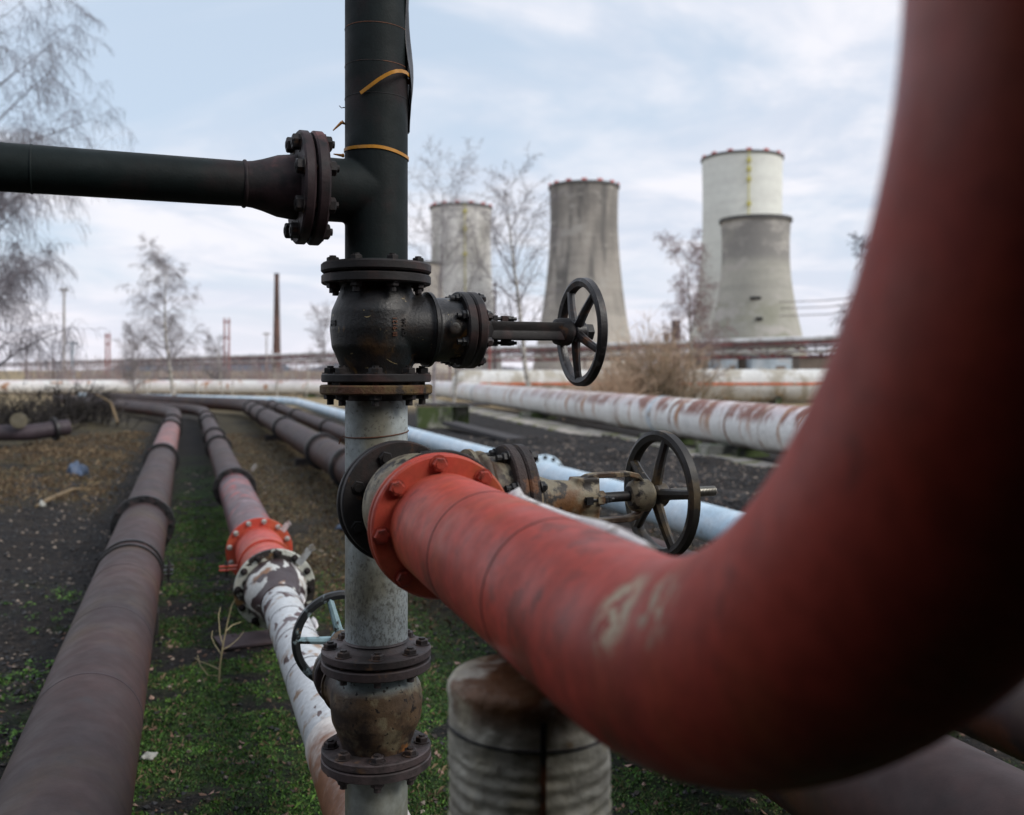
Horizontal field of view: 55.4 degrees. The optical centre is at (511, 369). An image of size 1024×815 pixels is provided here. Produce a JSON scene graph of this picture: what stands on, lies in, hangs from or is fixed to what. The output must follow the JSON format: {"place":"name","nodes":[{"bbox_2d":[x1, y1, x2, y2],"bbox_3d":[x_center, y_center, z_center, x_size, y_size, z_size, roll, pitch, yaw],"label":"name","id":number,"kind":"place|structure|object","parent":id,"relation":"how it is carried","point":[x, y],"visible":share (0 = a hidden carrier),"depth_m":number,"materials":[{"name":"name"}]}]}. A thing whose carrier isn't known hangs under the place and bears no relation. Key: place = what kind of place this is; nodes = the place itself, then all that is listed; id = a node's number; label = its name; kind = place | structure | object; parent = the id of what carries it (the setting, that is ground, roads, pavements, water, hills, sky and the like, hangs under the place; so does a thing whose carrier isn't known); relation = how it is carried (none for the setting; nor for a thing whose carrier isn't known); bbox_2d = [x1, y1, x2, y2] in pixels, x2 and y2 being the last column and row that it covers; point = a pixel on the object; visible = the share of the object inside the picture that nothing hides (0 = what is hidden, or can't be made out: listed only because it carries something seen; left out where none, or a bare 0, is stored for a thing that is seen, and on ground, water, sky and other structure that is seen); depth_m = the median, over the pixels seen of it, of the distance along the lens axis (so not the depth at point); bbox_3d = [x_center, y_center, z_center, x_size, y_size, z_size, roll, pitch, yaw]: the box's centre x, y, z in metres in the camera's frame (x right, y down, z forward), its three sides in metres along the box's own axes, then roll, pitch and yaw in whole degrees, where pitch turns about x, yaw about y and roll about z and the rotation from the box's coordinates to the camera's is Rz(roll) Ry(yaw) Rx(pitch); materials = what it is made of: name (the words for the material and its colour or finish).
{"place":"outdoors","nodes":[
{"label":"outdoors","id":0,"kind":"place"},
{"bbox_2d":[108,354,530,370],"bbox_3d":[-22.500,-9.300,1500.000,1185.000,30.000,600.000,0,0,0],"label":"hills","id":1,"kind":"structure","parent":0,"point":[245,367],"depth_m":1410.00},
{"bbox_2d":[0,430,709,645],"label":"dead grass","id":2,"kind":"structure","parent":0,"point":[46,450],"depth_m":14.57,"materials":[{"name":"plant"}]},
{"bbox_2d":[2,335,836,376],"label":"pipe bridge","id":3,"kind":"structure","parent":0,"point":[795,343],"depth_m":120.95,"materials":[{"name":"metal"}]},
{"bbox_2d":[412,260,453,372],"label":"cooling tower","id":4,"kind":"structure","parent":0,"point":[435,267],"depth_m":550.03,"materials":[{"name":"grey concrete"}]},
{"bbox_2d":[0,0,901,369],"label":"sky","id":5,"kind":"structure","parent":0,"point":[634,94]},
{"bbox_2d":[414,403,489,427],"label":"concrete block","id":6,"kind":"structure","parent":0,"point":[433,415],"depth_m":28.72,"materials":[{"name":"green concrete"}]},
{"bbox_2d":[429,200,501,372],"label":"cooling tower","id":7,"kind":"structure","parent":0,"point":[451,281],"depth_m":632.00,"materials":[{"name":"grey concrete"}]},
{"bbox_2d":[0,370,1023,814],"bbox_3d":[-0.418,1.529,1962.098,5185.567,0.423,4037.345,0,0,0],"label":"ground","id":8,"kind":"structure","parent":0,"point":[192,448],"depth_m":7.61,"materials":[{"name":"black gravel"}]},
{"bbox_2d":[25,345,26,379],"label":"power pole","id":9,"kind":"object","parent":8,"relation":"on","point":[26,363],"visible":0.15,"depth_m":79.94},
{"bbox_2d":[0,413,71,440],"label":"valve stub","id":10,"kind":"object","parent":8,"relation":"on","point":[20,429],"visible":1,"depth_m":19.42,"materials":[{"name":"brown metal"}]},
{"bbox_2d":[0,587,81,756],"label":"weed sprouts","id":11,"kind":"object","parent":8,"relation":"on","point":[14,732],"visible":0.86,"depth_m":5.39,"materials":[{"name":"plant"}]},
{"bbox_2d":[39,499,46,506],"bbox_3d":[-5.437,1.537,11.281,0.074,0.084,0.090,0,0,0],"label":"paper scrap","id":12,"kind":"object","parent":8,"relation":"on","point":[42,504],"visible":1,"depth_m":11.26,"materials":[{"name":"white paper"}]},
{"bbox_2d":[0,382,88,429],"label":"bush","id":13,"kind":"object","parent":8,"relation":"on","point":[24,408],"visible":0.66,"depth_m":23.97,"materials":[{"name":"brown plant"}]},
{"bbox_2d":[0,114,109,389],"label":"birch tree","id":14,"kind":"object","parent":8,"relation":"on","point":[20,273],"visible":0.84,"depth_m":22.82,"materials":[{"name":"white plant"}]},
{"bbox_2d":[35,488,88,507],"bbox_3d":[-5.692,1.598,12.372,0.171,0.144,2.465,0,0,-8],"label":"stick","id":15,"kind":"object","parent":8,"relation":"on","point":[51,498],"visible":0.71,"depth_m":12.19,"materials":[{"name":"wood"}]},
{"bbox_2d":[59,288,68,373],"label":"light mast","id":16,"kind":"object","parent":8,"relation":"on","point":[62,289],"visible":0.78,"depth_m":179.80,"materials":[{"name":"grey metal"}]},
{"bbox_2d":[0,0,138,326],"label":"birch tree","id":17,"kind":"object","parent":8,"relation":"on","point":[47,74],"visible":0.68,"depth_m":25.60,"materials":[{"name":"white plant"}]},
{"bbox_2d":[68,341,76,379],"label":"power pole","id":18,"kind":"object","parent":8,"relation":"on","point":[72,357],"visible":0.5,"depth_m":69.93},
{"bbox_2d":[3,380,148,429],"bbox_3d":[-12.159,0.950,26.893,3.370,1.526,2.969,0,0,-36],"label":"bush","id":19,"kind":"object","parent":8,"relation":"on","point":[93,411],"visible":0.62,"depth_m":26.91,"materials":[{"name":"brown plant"}]},
{"bbox_2d":[66,460,90,475],"bbox_3d":[-6.544,1.468,14.699,0.299,0.217,0.356,0,0,0],"label":"plastic bag","id":20,"kind":"object","parent":8,"relation":"on","point":[76,467],"visible":0.91,"depth_m":14.62,"materials":[{"name":"blue plastic"}]},
{"bbox_2d":[80,389,118,423],"bbox_3d":[-11.422,0.981,27.022,0.145,0.899,2.776,0,0,-43],"label":"fallen branch","id":21,"kind":"object","parent":8,"relation":"on","point":[112,408],"visible":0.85,"depth_m":26.41,"materials":[{"name":"brown wood"}]},
{"bbox_2d":[105,333,110,377],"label":"power pole","id":22,"kind":"object","parent":8,"relation":"on","point":[106,336],"visible":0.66,"depth_m":109.92,"materials":[{"name":"metal"}]},
{"bbox_2d":[112,321,153,393],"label":"birch tree","id":23,"kind":"object","parent":8,"relation":"on","point":[132,374],"visible":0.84,"depth_m":57.92,"materials":[{"name":"plant"}]},
{"bbox_2d":[140,751,157,759],"bbox_3d":[-1.588,1.682,4.267,0.066,0.019,0.085,0,0,0],"label":"paper scrap","id":24,"kind":"object","parent":8,"relation":"on","point":[147,755],"visible":1,"depth_m":4.25,"materials":[{"name":"white paper"}]},
{"bbox_2d":[154,606,158,636],"bbox_3d":[-2.523,1.645,6.300,0.450,0.160,0.180,0,0,-18],"label":"sleeper","id":25,"kind":"object","parent":8,"relation":"on","point":[156,631],"visible":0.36,"depth_m":6.28,"materials":[{"name":"grey concrete"}]},
{"bbox_2d":[0,395,182,814],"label":"ground pipe","id":26,"kind":"object","parent":25,"relation":"on","point":[76,750],"visible":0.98,"depth_m":3.73,"materials":[{"name":"brown metal"}]},
{"bbox_2d":[93,539,172,587],"bbox_3d":[-2.503,1.350,6.460,0.490,0.430,0.198,0,0,-18],"label":"pipe clamp","id":27,"kind":"object","parent":26,"relation":"on","point":[160,561],"visible":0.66,"depth_m":6.44,"materials":[{"name":"brown metal"}]},
{"bbox_2d":[116,232,206,395],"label":"birch tree","id":28,"kind":"object","parent":8,"relation":"on","point":[158,295],"visible":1,"depth_m":45.92,"materials":[{"name":"white plant"}]},
{"bbox_2d":[80,396,269,534],"bbox_3d":[-10.293,1.350,28.017,4.071,0.480,44.524,0,0,-27],"label":"ground pipe","id":29,"kind":"object","parent":8,"relation":"on","point":[235,494],"visible":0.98,"depth_m":11.06,"materials":[{"name":"metal"}]},
{"bbox_2d":[250,464,257,471],"bbox_3d":[-2.780,1.052,10.500,0.082,0.092,0.004,0,0,0],"label":"strap end","id":30,"kind":"object","parent":29,"relation":"attached to","point":[253,468],"visible":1,"depth_m":10.50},
{"bbox_2d":[200,328,232,395],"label":"birch tree","id":31,"kind":"object","parent":8,"relation":"on","point":[216,363],"visible":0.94,"depth_m":61.88,"materials":[{"name":"grey plant"}]},
{"bbox_2d":[196,600,243,682],"bbox_3d":[-1.620,1.471,5.323,0.274,0.478,0.156,0,0,0],"label":"dry weed","id":32,"kind":"object","parent":8,"relation":"on","point":[221,653],"visible":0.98,"depth_m":5.25,"materials":[{"name":"plant"}]},
{"bbox_2d":[223,318,229,372],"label":"power pole","id":33,"kind":"object","parent":8,"relation":"on","point":[228,322],"visible":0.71,"depth_m":149.89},
{"bbox_2d":[213,629,272,649],"bbox_3d":[-1.623,1.680,6.100,0.420,0.012,0.300,0,0,-29],"label":"steel plate","id":34,"kind":"object","parent":8,"relation":"on","point":[254,638],"visible":0.64,"depth_m":6.06,"materials":[{"name":"brown metal"}]},
{"bbox_2d":[226,518,292,575],"bbox_3d":[-1.700,1.350,6.725,0.486,0.486,1.342,0,0,-18],"label":"red spool","id":35,"kind":"object","parent":8,"relation":"on","point":[243,536],"visible":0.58,"depth_m":7.22},
{"bbox_2d":[219,539,288,576],"bbox_3d":[-1.740,1.350,6.662,0.500,0.384,0.028,0,0,-18],"label":"pipe clamp","id":36,"kind":"object","parent":35,"relation":"attached to","point":[226,565],"visible":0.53,"depth_m":6.62,"materials":[{"name":"red metal"}]},
{"bbox_2d":[280,520,290,532],"bbox_3d":[-1.613,1.114,6.950,0.082,0.092,0.004,0,0,0],"label":"strap end","id":37,"kind":"object","parent":35,"relation":"attached to","point":[285,526],"visible":1,"depth_m":6.95,"materials":[{"name":"grey metal"}]},
{"bbox_2d":[263,332,269,378],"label":"power pole","id":38,"kind":"object","parent":8,"relation":"on","point":[266,333],"visible":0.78,"depth_m":159.90,"materials":[{"name":"grey metal"}]},
{"bbox_2d":[265,434,275,440],"bbox_3d":[-4.617,1.645,24.000,2.850,0.160,0.180,0,0,-18],"label":"sleeper","id":39,"kind":"object","parent":8,"relation":"on","point":[268,437],"visible":0.21,"depth_m":23.50,"materials":[{"name":"grey concrete"}]},
{"bbox_2d":[78,393,741,542],"bbox_3d":[-5.575,1.350,26.629,7.596,0.524,58.724,0,0,-28],"label":"ground pipe","id":40,"kind":"object","parent":39,"relation":"on","point":[715,521],"visible":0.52,"depth_m":11.47,"materials":[{"name":"metal"}]},
{"bbox_2d":[85,392,1023,814],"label":"ground pipe","id":41,"kind":"object","parent":39,"relation":"on","point":[951,776],"visible":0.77,"depth_m":2.79,"materials":[{"name":"metal"}]},
{"bbox_2d":[272,273,280,372],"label":"brick chimney","id":42,"kind":"object","parent":8,"relation":"on","point":[276,337],"visible":0.85,"depth_m":518.65,"materials":[{"name":"brown brick"}]},
{"bbox_2d":[295,458,308,466],"bbox_3d":[-3.103,1.645,17.500,1.550,0.160,0.180,0,0,-18],"label":"sleeper","id":43,"kind":"object","parent":8,"relation":"on","point":[301,461],"visible":0.21,"depth_m":17.21,"materials":[{"name":"grey concrete"}]},
{"bbox_2d":[303,394,323,397],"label":"concrete support","id":44,"kind":"object","parent":8,"relation":"on","point":[313,396],"visible":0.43,"depth_m":59.61,"materials":[{"name":"grey concrete"}]},
{"bbox_2d":[304,299,338,373],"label":"birch tree","id":45,"kind":"object","parent":8,"relation":"on","point":[319,358],"visible":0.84,"depth_m":59.41,"materials":[{"name":"plant"}]},
{"bbox_2d":[18,351,679,395],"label":"scrub","id":46,"kind":"object","parent":8,"relation":"on","point":[86,373],"visible":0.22,"depth_m":69.54,"materials":[{"name":"brown plant"}]},
{"bbox_2d":[134,348,603,397],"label":"saplings","id":47,"kind":"object","parent":8,"relation":"on","point":[277,395],"visible":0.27,"depth_m":59.78,"materials":[{"name":"brown plant"}]},
{"bbox_2d":[321,733,430,814],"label":"bottom pipe","id":48,"kind":"object","parent":8,"relation":"on","point":[381,794],"visible":0.62,"depth_m":2.54,"materials":[{"name":"grey metal"}]},
{"bbox_2d":[233,548,409,814],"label":"reducer pipe","id":49,"kind":"object","parent":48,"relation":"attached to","point":[273,591],"visible":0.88,"depth_m":4.86,"materials":[{"name":"metal"}]},
{"bbox_2d":[296,543,315,565],"bbox_3d":[-1.216,1.090,5.750,0.120,0.134,0.004,0,0,0],"label":"strap end","id":50,"kind":"object","parent":49,"relation":"attached to","point":[303,557],"visible":1,"depth_m":5.75,"materials":[{"name":"grey metal"}]},
{"bbox_2d":[291,590,430,774],"bbox_3d":[-0.446,0.884,2.860,0.316,0.316,0.800,0,0,-19],"label":"gate valve","id":51,"kind":"object","parent":48,"relation":"attached to","point":[369,720],"visible":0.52,"depth_m":2.53,"materials":[{"name":"metal"}]},
{"bbox_2d":[320,366,431,688],"bbox_3d":[-0.329,0.401,2.514,0.300,0.825,0.524,0,0,-18],"label":"riser pipe","id":52,"kind":"object","parent":51,"relation":"on","point":[377,635],"visible":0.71,"depth_m":2.54,"materials":[{"name":"grey metal"}]},
{"bbox_2d":[339,430,408,444],"bbox_3d":[-0.367,0.179,2.620,0.180,0.036,0.174,0,0,0],"label":"wire","id":53,"kind":"object","parent":52,"relation":"attached to","point":[370,437],"visible":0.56,"depth_m":2.55,"materials":[{"name":"brown metal"}]},
{"bbox_2d":[321,271,607,385],"bbox_3d":[-0.134,-0.110,2.706,0.783,0.316,0.316,0,0,-21],"label":"gate valve","id":54,"kind":"object","parent":52,"relation":"attached to","point":[374,321],"visible":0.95,"depth_m":2.57,"materials":[{"name":"black metal"}]},
{"bbox_2d":[307,0,430,295],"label":"tee pipe","id":55,"kind":"object","parent":54,"relation":"on","point":[367,188],"visible":0.94,"depth_m":2.54,"materials":[{"name":"black metal"}]},
{"bbox_2d":[0,130,339,244],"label":"side pipe","id":56,"kind":"object","parent":55,"relation":"attached to","point":[282,186],"visible":0.94,"depth_m":2.39,"materials":[{"name":"black metal"}]},
{"bbox_2d":[333,120,344,130],"bbox_3d":[-0.456,-0.653,2.610,0.047,0.030,0.018,0,0,-44],"label":"zip tie","id":57,"kind":"object","parent":55,"relation":"attached to","point":[340,123],"visible":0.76,"depth_m":2.60,"materials":[{"name":"plastic"}]},
{"bbox_2d":[333,144,408,161],"bbox_3d":[-0.364,-0.578,2.620,0.173,0.027,0.173,0,0,29],"label":"zip tie","id":58,"kind":"object","parent":55,"relation":"attached to","point":[376,146],"visible":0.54,"depth_m":2.55,"materials":[{"name":"plastic"}]},
{"bbox_2d":[360,69,409,94],"bbox_3d":[-0.309,-0.754,2.573,0.080,0.077,0.176,0,0,41],"label":"zip tie","id":59,"kind":"object","parent":55,"relation":"attached to","point":[371,84],"visible":0.89,"depth_m":2.52,"materials":[{"name":"plastic"}]},
{"bbox_2d":[340,430,716,556],"bbox_3d":[0.092,0.306,2.287,0.924,0.316,0.324,0,0,-25],"label":"gate valve","id":60,"kind":"object","parent":52,"relation":"attached to","point":[510,467],"visible":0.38,"depth_m":2.28,"materials":[{"name":"metal"}]},
{"bbox_2d":[408,133,494,402],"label":"birch tree","id":61,"kind":"object","parent":8,"relation":"on","point":[440,292],"visible":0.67,"depth_m":44.53,"materials":[{"name":"grey plant"}]},
{"bbox_2d":[427,186,526,402],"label":"birch tree","id":62,"kind":"object","parent":8,"relation":"on","point":[455,388],"visible":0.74,"depth_m":42.14,"materials":[{"name":"white plant"}]},
{"bbox_2d":[442,421,524,441],"bbox_3d":[-0.817,1.490,24.000,0.450,0.110,7.244,0,0,-15],"label":"plank","id":63,"kind":"object","parent":8,"relation":"on","point":[489,433],"visible":0.86,"depth_m":23.24,"materials":[{"name":"wood"}]},
{"bbox_2d":[488,347,490,369],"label":"power pole","id":64,"kind":"object","parent":8,"relation":"on","point":[489,358],"visible":0.31,"depth_m":89.96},
{"bbox_2d":[491,283,498,369],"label":"power pole","id":65,"kind":"object","parent":8,"relation":"on","point":[494,292],"visible":0.52,"depth_m":119.89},
{"bbox_2d":[0,497,1022,814],"bbox_3d":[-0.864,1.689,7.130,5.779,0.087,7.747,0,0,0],"label":"grass","id":66,"kind":"structure","parent":8,"relation":"on","point":[292,732],"depth_m":4.53,"materials":[{"name":"plant"}]},
{"bbox_2d":[453,141,569,386],"bbox_3d":[0.002,-3.598,39.942,4.744,10.824,4.436,0,0,0],"label":"birch tree","id":67,"kind":"object","parent":8,"relation":"on","point":[519,319],"visible":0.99,"depth_m":39.54,"materials":[{"name":"white plant"}]},
{"bbox_2d":[0,479,1023,814],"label":"dead leaves","id":68,"kind":"object","parent":8,"relation":"on","point":[292,737],"visible":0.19,"depth_m":4.61,"materials":[{"name":"brown plant"}]},
{"bbox_2d":[447,654,611,814],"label":"support post","id":69,"kind":"object","parent":8,"relation":"on","point":[519,743],"visible":0.87,"depth_m":1.31,"materials":[{"name":"metal"}]},
{"bbox_2d":[367,0,1023,792],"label":"red pipe","id":70,"kind":"object","parent":69,"relation":"on","point":[839,598],"visible":1,"depth_m":0.62,"materials":[{"name":"red metal"}]},
{"bbox_2d":[509,487,657,550],"bbox_3d":[0.083,0.207,1.420,0.015,0.017,0.543,0,0,-18],"label":"foil strip","id":71,"kind":"object","parent":70,"relation":"on","point":[605,526],"visible":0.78,"depth_m":1.32,"materials":[{"name":"silver metal"}]},
{"bbox_2d":[518,412,558,418],"bbox_3d":[0.928,1.650,34.000,1.350,0.360,0.600,0,0,-13],"label":"concrete support","id":72,"kind":"object","parent":8,"relation":"on","point":[538,415],"visible":0.5,"depth_m":33.72,"materials":[{"name":"grey concrete"}]},
{"bbox_2d":[192,396,1023,761],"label":"ground pipe","id":73,"kind":"object","parent":8,"relation":"on","point":[1000,728],"visible":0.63,"depth_m":3.77,"materials":[{"name":"metal"}]},
{"bbox_2d":[562,354,664,419],"bbox_3d":[3.311,0.510,34.032,4.296,2.396,3.988,0,0,31],"label":"bush","id":74,"kind":"object","parent":8,"relation":"on","point":[607,383],"visible":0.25,"depth_m":33.71,"materials":[{"name":"brown plant"}]},
{"bbox_2d":[599,515,630,528],"bbox_3d":[0.503,1.645,10.200,1.800,0.160,0.180,0,0,-18],"label":"sleeper","id":75,"kind":"object","parent":8,"relation":"on","point":[625,524],"depth_m":10.35,"materials":[{"name":"grey concrete"}]},
{"bbox_2d":[451,369,823,403],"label":"pipeline","id":76,"kind":"object","parent":8,"relation":"on","point":[776,386],"visible":0.38,"depth_m":49.29,"materials":[{"name":"metal"}]},
{"bbox_2d":[567,306,742,399],"bbox_3d":[4.876,-0.321,36.305,6.532,4.060,6.897,0,0,-31],"label":"bush","id":77,"kind":"object","parent":8,"relation":"on","point":[669,381],"visible":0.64,"depth_m":35.27,"materials":[{"name":"brown plant"}]},
{"bbox_2d":[639,434,701,444],"bbox_3d":[3.631,1.650,22.400,1.350,0.360,0.600,0,0,-13],"label":"concrete support","id":78,"kind":"object","parent":8,"relation":"on","point":[688,441],"visible":0.14,"depth_m":22.20,"materials":[{"name":"grey concrete"}]},
{"bbox_2d":[0,378,806,454],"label":"white pipeline","id":79,"kind":"object","parent":78,"relation":"on","point":[769,428],"visible":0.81,"depth_m":26.26,"materials":[{"name":"white metal"}]},
{"bbox_2d":[663,320,680,368],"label":"works chimney","id":80,"kind":"object","parent":8,"relation":"on","point":[677,328],"visible":0.13,"depth_m":298.94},
{"bbox_2d":[652,228,736,398],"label":"birch tree","id":81,"kind":"object","parent":8,"relation":"on","point":[695,295],"visible":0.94,"depth_m":43.02,"materials":[{"name":"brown plant"}]},
{"bbox_2d":[698,338,719,398],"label":"birch tree","id":82,"kind":"object","parent":8,"relation":"on","point":[705,370],"visible":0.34,"depth_m":45.00,"materials":[{"name":"brown plant"}]},
{"bbox_2d":[695,443,768,457],"bbox_3d":[4.353,1.650,19.300,1.350,0.360,0.600,0,0,-13],"label":"concrete support","id":83,"kind":"object","parent":8,"relation":"on","point":[718,449],"visible":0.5,"depth_m":19.02,"materials":[{"name":"grey concrete"}]},
{"bbox_2d":[738,359,745,368],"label":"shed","id":84,"kind":"structure","parent":8,"relation":"on","point":[742,363],"depth_m":119.00,"materials":[{"name":"black metal"}]},
{"bbox_2d":[828,231,866,337],"bbox_3d":[12.329,-1.840,31.877,3.593,7.299,3.904,0,0,0],"label":"birch tree","id":85,"kind":"object","parent":8,"relation":"on","point":[862,244],"visible":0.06,"depth_m":31.99,"materials":[{"name":"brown plant"}]},
{"bbox_2d":[532,178,633,369],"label":"cooling tower","id":86,"kind":"structure","parent":0,"point":[585,212],"depth_m":581.04,"materials":[{"name":"grey concrete"}]},
{"bbox_2d":[416,398,775,466],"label":"path","id":87,"kind":"structure","parent":0,"point":[543,424],"depth_m":27.89,"materials":[{"name":"concrete"}]},
{"bbox_2d":[685,356,709,369],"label":"shed","id":88,"kind":"structure","parent":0,"point":[698,361],"depth_m":122.00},
{"bbox_2d":[708,355,737,368],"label":"shed","id":89,"kind":"structure","parent":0,"point":[726,363],"depth_m":118.00,"materials":[{"name":"white metal"}]},
{"bbox_2d":[689,147,783,355],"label":"cooling tower","id":90,"kind":"structure","parent":0,"point":[748,180],"depth_m":600.83,"materials":[{"name":"grey concrete"}]},
{"bbox_2d":[705,214,806,355],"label":"cooling tower","id":91,"kind":"structure","parent":0,"point":[755,292],"depth_m":416.12,"materials":[{"name":"grey concrete"}]},
{"bbox_2d":[740,354,791,368],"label":"shed","id":92,"kind":"structure","parent":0,"point":[768,363],"depth_m":116.00,"materials":[{"name":"white metal"}]},
{"bbox_2d":[776,366,785,368],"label":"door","id":93,"kind":"structure","parent":92,"relation":"in","point":[777,367],"depth_m":115.92,"materials":[{"name":"metal"}]},
{"bbox_2d":[792,358,827,368],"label":"shed","id":94,"kind":"structure","parent":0,"point":[808,363],"depth_m":120.00,"materials":[{"name":"metal"}]},
{"bbox_2d":[780,305,846,308],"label":"power line","id":95,"kind":"object","parent":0,"point":[813,307],"visible":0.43,"depth_m":268.88,"materials":[{"name":"grey metal"}]},
{"bbox_2d":[784,312,842,315],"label":"power line","id":96,"kind":"object","parent":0,"point":[813,314],"visible":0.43,"depth_m":268.29,"materials":[{"name":"grey metal"}]},
{"bbox_2d":[784,298,848,301],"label":"power line","id":97,"kind":"object","parent":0,"point":[816,300],"visible":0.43,"depth_m":265.22,"materials":[{"name":"grey metal"}]}
]}

